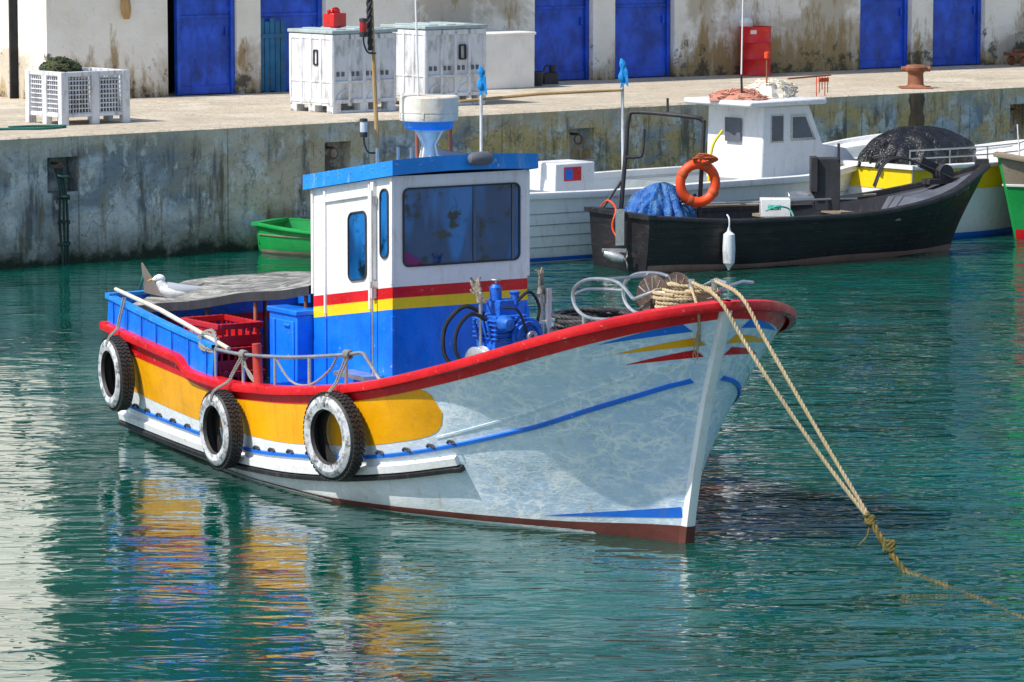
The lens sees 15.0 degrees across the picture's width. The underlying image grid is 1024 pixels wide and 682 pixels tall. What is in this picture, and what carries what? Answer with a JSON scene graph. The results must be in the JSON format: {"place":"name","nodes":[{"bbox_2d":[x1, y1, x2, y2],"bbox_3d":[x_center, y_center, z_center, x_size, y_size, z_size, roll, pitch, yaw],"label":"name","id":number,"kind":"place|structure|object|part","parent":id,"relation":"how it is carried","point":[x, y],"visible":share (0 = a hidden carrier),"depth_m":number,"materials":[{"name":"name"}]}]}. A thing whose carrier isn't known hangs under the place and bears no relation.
{"place":"outdoors","nodes":[
{"label":"outdoors","id":0,"kind":"place"},
{"bbox_2d":[0,232,1023,681],"bbox_3d":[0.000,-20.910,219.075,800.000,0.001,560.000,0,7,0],"label":"water","id":1,"kind":"structure","parent":0,"point":[126,554],"depth_m":32.47,"materials":[{"name":"teal liquid"}]},
{"bbox_2d":[251,217,310,255],"bbox_3d":[-2.295,-1.446,56.636,2.893,0.653,1.395,3,8,25],"label":"green dinghy","id":2,"kind":"object","parent":1,"relation":"on","point":[285,236],"visible":0.2,"depth_m":56.62,"materials":[{"name":"paint"}]},
{"bbox_2d":[98,0,796,542],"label":"fishing boat","id":3,"kind":"object","parent":1,"relation":"on","point":[398,348],"visible":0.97,"depth_m":34.38,"materials":[{"name":"white paint"}]},
{"bbox_2d":[147,274,203,297],"bbox_3d":[-3.243,-0.533,38.354,0.686,0.254,0.183,-1,7,-6],"label":"seagull","id":4,"kind":"object","parent":3,"relation":"on","point":[169,289],"visible":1,"depth_m":38.28,"materials":[{"name":"white"}]},
{"bbox_3d":[-1.401,-0.858,35.216,0.012,0.655,0.321,-4,8,-33],"label":"door window frame","id":5,"kind":"part","parent":3,"relation":"part of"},
{"label":"door window glass","id":6,"kind":"part","parent":3,"relation":"part of","materials":[{"name":"blue glass"}]},
{"bbox_3d":[-1.144,-1.049,34.796,0.012,0.630,0.145,-4,8,-33],"label":"side window frame","id":7,"kind":"part","parent":3,"relation":"part of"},
{"label":"side window glass","id":8,"kind":"part","parent":3,"relation":"part of","materials":[{"name":"blue glass"}]},
{"bbox_3d":[-0.449,-1.049,35.087,1.252,0.714,0.012,-4,8,-33],"label":"front window frame","id":9,"kind":"part","parent":3,"relation":"part of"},
{"label":"front window glass","id":10,"kind":"part","parent":3,"relation":"part of","materials":[{"name":"blue glass"}]},
{"bbox_2d":[691,278,1023,618],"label":"bow mooring line","id":11,"kind":"object","parent":3,"relation":"attached to","point":[889,546],"visible":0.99,"depth_m":31.38,"materials":[{"name":"fabric"}]},
{"bbox_2d":[459,0,881,262],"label":"white fishing boat","id":12,"kind":"object","parent":1,"relation":"on","point":[764,139],"visible":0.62,"depth_m":58.67,"materials":[{"name":"paint"}]},
{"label":"cabin windows","id":13,"kind":"part","parent":12,"relation":"part of","materials":[{"name":"grey glass"}]},
{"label":"window frames","id":14,"kind":"part","parent":12,"relation":"part of","materials":[{"name":"metal"}]},
{"bbox_2d":[584,98,990,272],"bbox_3d":[4.132,-2.216,55.935,6.865,2.620,2.146,-4,8,-30],"label":"black open launch","id":15,"kind":"object","parent":1,"relation":"on","point":[664,227],"visible":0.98,"depth_m":55.15,"materials":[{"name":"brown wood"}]},
{"bbox_2d":[840,126,1023,238],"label":"yellow motor boat","id":16,"kind":"object","parent":1,"relation":"on","point":[986,212],"visible":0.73,"depth_m":59.22,"materials":[{"name":"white paint"}]},
{"bbox_2d":[993,124,1023,239],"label":"green fishing boat","id":17,"kind":"object","parent":1,"relation":"on","point":[1011,167],"visible":0.94,"depth_m":58.76,"materials":[{"name":"paint"}]},
{"bbox_2d":[0,0,1023,98],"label":"harbour warehouse","id":18,"kind":"structure","parent":0,"point":[160,48],"depth_m":69.11,"materials":[{"name":"paint"}]},
{"bbox_2d":[174,0,234,94],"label":"door","id":19,"kind":"structure","parent":18,"relation":"in","point":[204,42],"depth_m":64.85,"materials":[{"name":"blue metal"}]},
{"bbox_2d":[260,0,321,91],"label":"door","id":20,"kind":"structure","parent":18,"relation":"in","point":[295,13],"depth_m":65.87,"materials":[{"name":"blue metal"}]},
{"bbox_2d":[535,0,588,79],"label":"door","id":21,"kind":"structure","parent":18,"relation":"in","point":[561,26],"depth_m":69.18,"materials":[{"name":"blue metal"}]},
{"bbox_2d":[615,0,669,77],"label":"door","id":22,"kind":"structure","parent":18,"relation":"in","point":[642,27],"depth_m":70.21,"materials":[{"name":"blue metal"}]},
{"bbox_2d":[860,0,907,68],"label":"door","id":23,"kind":"structure","parent":18,"relation":"in","point":[883,23],"depth_m":73.48,"materials":[{"name":"blue metal"}]},
{"bbox_2d":[932,0,980,65],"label":"door","id":24,"kind":"structure","parent":18,"relation":"in","point":[956,23],"depth_m":74.55,"materials":[{"name":"blue metal"}]},
{"bbox_2d":[0,88,1023,268],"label":"quay wall","id":25,"kind":"structure","parent":0,"point":[146,195],"depth_m":57.25,"materials":[{"name":"concrete"}]},
{"bbox_2d":[55,168,70,264],"bbox_3d":[-6.367,-1.614,55.220,0.220,1.679,0.203,-6,9,-39],"label":"hanging mooring rope","id":26,"kind":"object","parent":25,"relation":"hanging from","point":[64,197],"visible":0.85,"depth_m":55.15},
{"bbox_2d":[0,84,1023,139],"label":"coping","id":27,"kind":"object","parent":25,"relation":"on","point":[298,122],"visible":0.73,"depth_m":59.50,"materials":[{"name":"beige concrete"}]},
{"bbox_2d":[51,108,1019,171],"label":"mooring rings","id":28,"kind":"object","parent":25,"relation":"attached to","point":[336,149],"visible":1,"depth_m":58.42,"materials":[{"name":"metal"}]},
{"bbox_2d":[909,93,924,125],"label":"iron fender strip","id":29,"kind":"object","parent":25,"relation":"attached to","point":[916,103],"visible":0.42,"depth_m":66.01,"materials":[{"name":"metal"}]},
{"bbox_2d":[0,64,1023,134],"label":"quay pavement","id":30,"kind":"structure","parent":0,"point":[172,110],"depth_m":64.20,"materials":[{"name":"beige concrete"}]},
{"bbox_2d":[0,124,66,129],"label":"rope on quay","id":31,"kind":"object","parent":30,"relation":"on","point":[40,127],"visible":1,"depth_m":56.30,"materials":[{"name":"green fabric"}]},
{"bbox_2d":[25,67,129,124],"bbox_3d":[-6.446,-3.634,57.831,1.210,0.781,0.980,-6,9,-39],"label":"vented pallet box","id":32,"kind":"object","parent":30,"relation":"on","point":[92,94],"visible":1,"depth_m":57.49,"materials":[{"name":"plastic"}]},
{"bbox_2d":[38,56,82,71],"bbox_3d":[-6.664,-4.085,57.740,0.656,0.277,0.590,-2,7,-19],"label":"fishing net pile","id":33,"kind":"object","parent":32,"relation":"on","point":[60,64],"visible":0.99,"depth_m":57.63,"materials":[{"name":"green fabric"}]},
{"bbox_2d":[287,26,397,113],"bbox_3d":[-2.634,-4.233,60.639,1.280,1.295,1.160,-6,9,-39],"label":"pallet bin","id":34,"kind":"object","parent":30,"relation":"on","point":[330,70],"visible":0.93,"depth_m":60.24,"materials":[{"name":"plastic"}]},
{"bbox_2d":[323,7,345,26],"bbox_3d":[-2.761,-5.034,60.536,0.212,0.308,0.350,4,8,33],"label":"jerrycan","id":35,"kind":"object","parent":34,"relation":"on","point":[333,17],"visible":1,"depth_m":60.45,"materials":[{"name":"red plastic"}]},
{"bbox_2d":[380,21,487,104],"bbox_3d":[-1.246,-4.437,62.322,1.280,1.295,1.160,-6,9,-39],"label":"pallet bin","id":36,"kind":"object","parent":30,"relation":"on","point":[451,57],"visible":0.61,"depth_m":61.88,"materials":[{"name":"plastic"}]},
{"bbox_2d":[486,29,535,89],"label":"block","id":37,"kind":"object","parent":30,"relation":"on","point":[509,59],"depth_m":66.65,"materials":[{"name":"white concrete"}]},
{"bbox_2d":[739,17,771,75],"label":"cabinet","id":38,"kind":"object","parent":30,"relation":"on","point":[756,42],"visible":0.94,"depth_m":70.89,"materials":[{"name":"red metal"}]},
{"bbox_2d":[898,64,932,88],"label":"mooring bollard","id":39,"kind":"object","parent":30,"relation":"on","point":[915,76],"visible":1,"depth_m":66.77,"materials":[{"name":"metal"}]},
{"bbox_2d":[1003,49,1023,65],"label":"hand cart","id":40,"kind":"object","parent":30,"relation":"on","point":[1011,59],"visible":1,"depth_m":74.61,"materials":[{"name":"metal"}]},
{"bbox_2d":[534,71,544,85],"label":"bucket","id":41,"kind":"object","parent":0,"point":[538,78],"visible":0.81,"depth_m":67.52,"materials":[{"name":"black plastic"}]},
{"bbox_2d":[542,64,557,84],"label":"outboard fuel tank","id":42,"kind":"object","parent":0,"point":[550,76],"visible":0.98,"depth_m":68.12,"materials":[{"name":"black plastic"}]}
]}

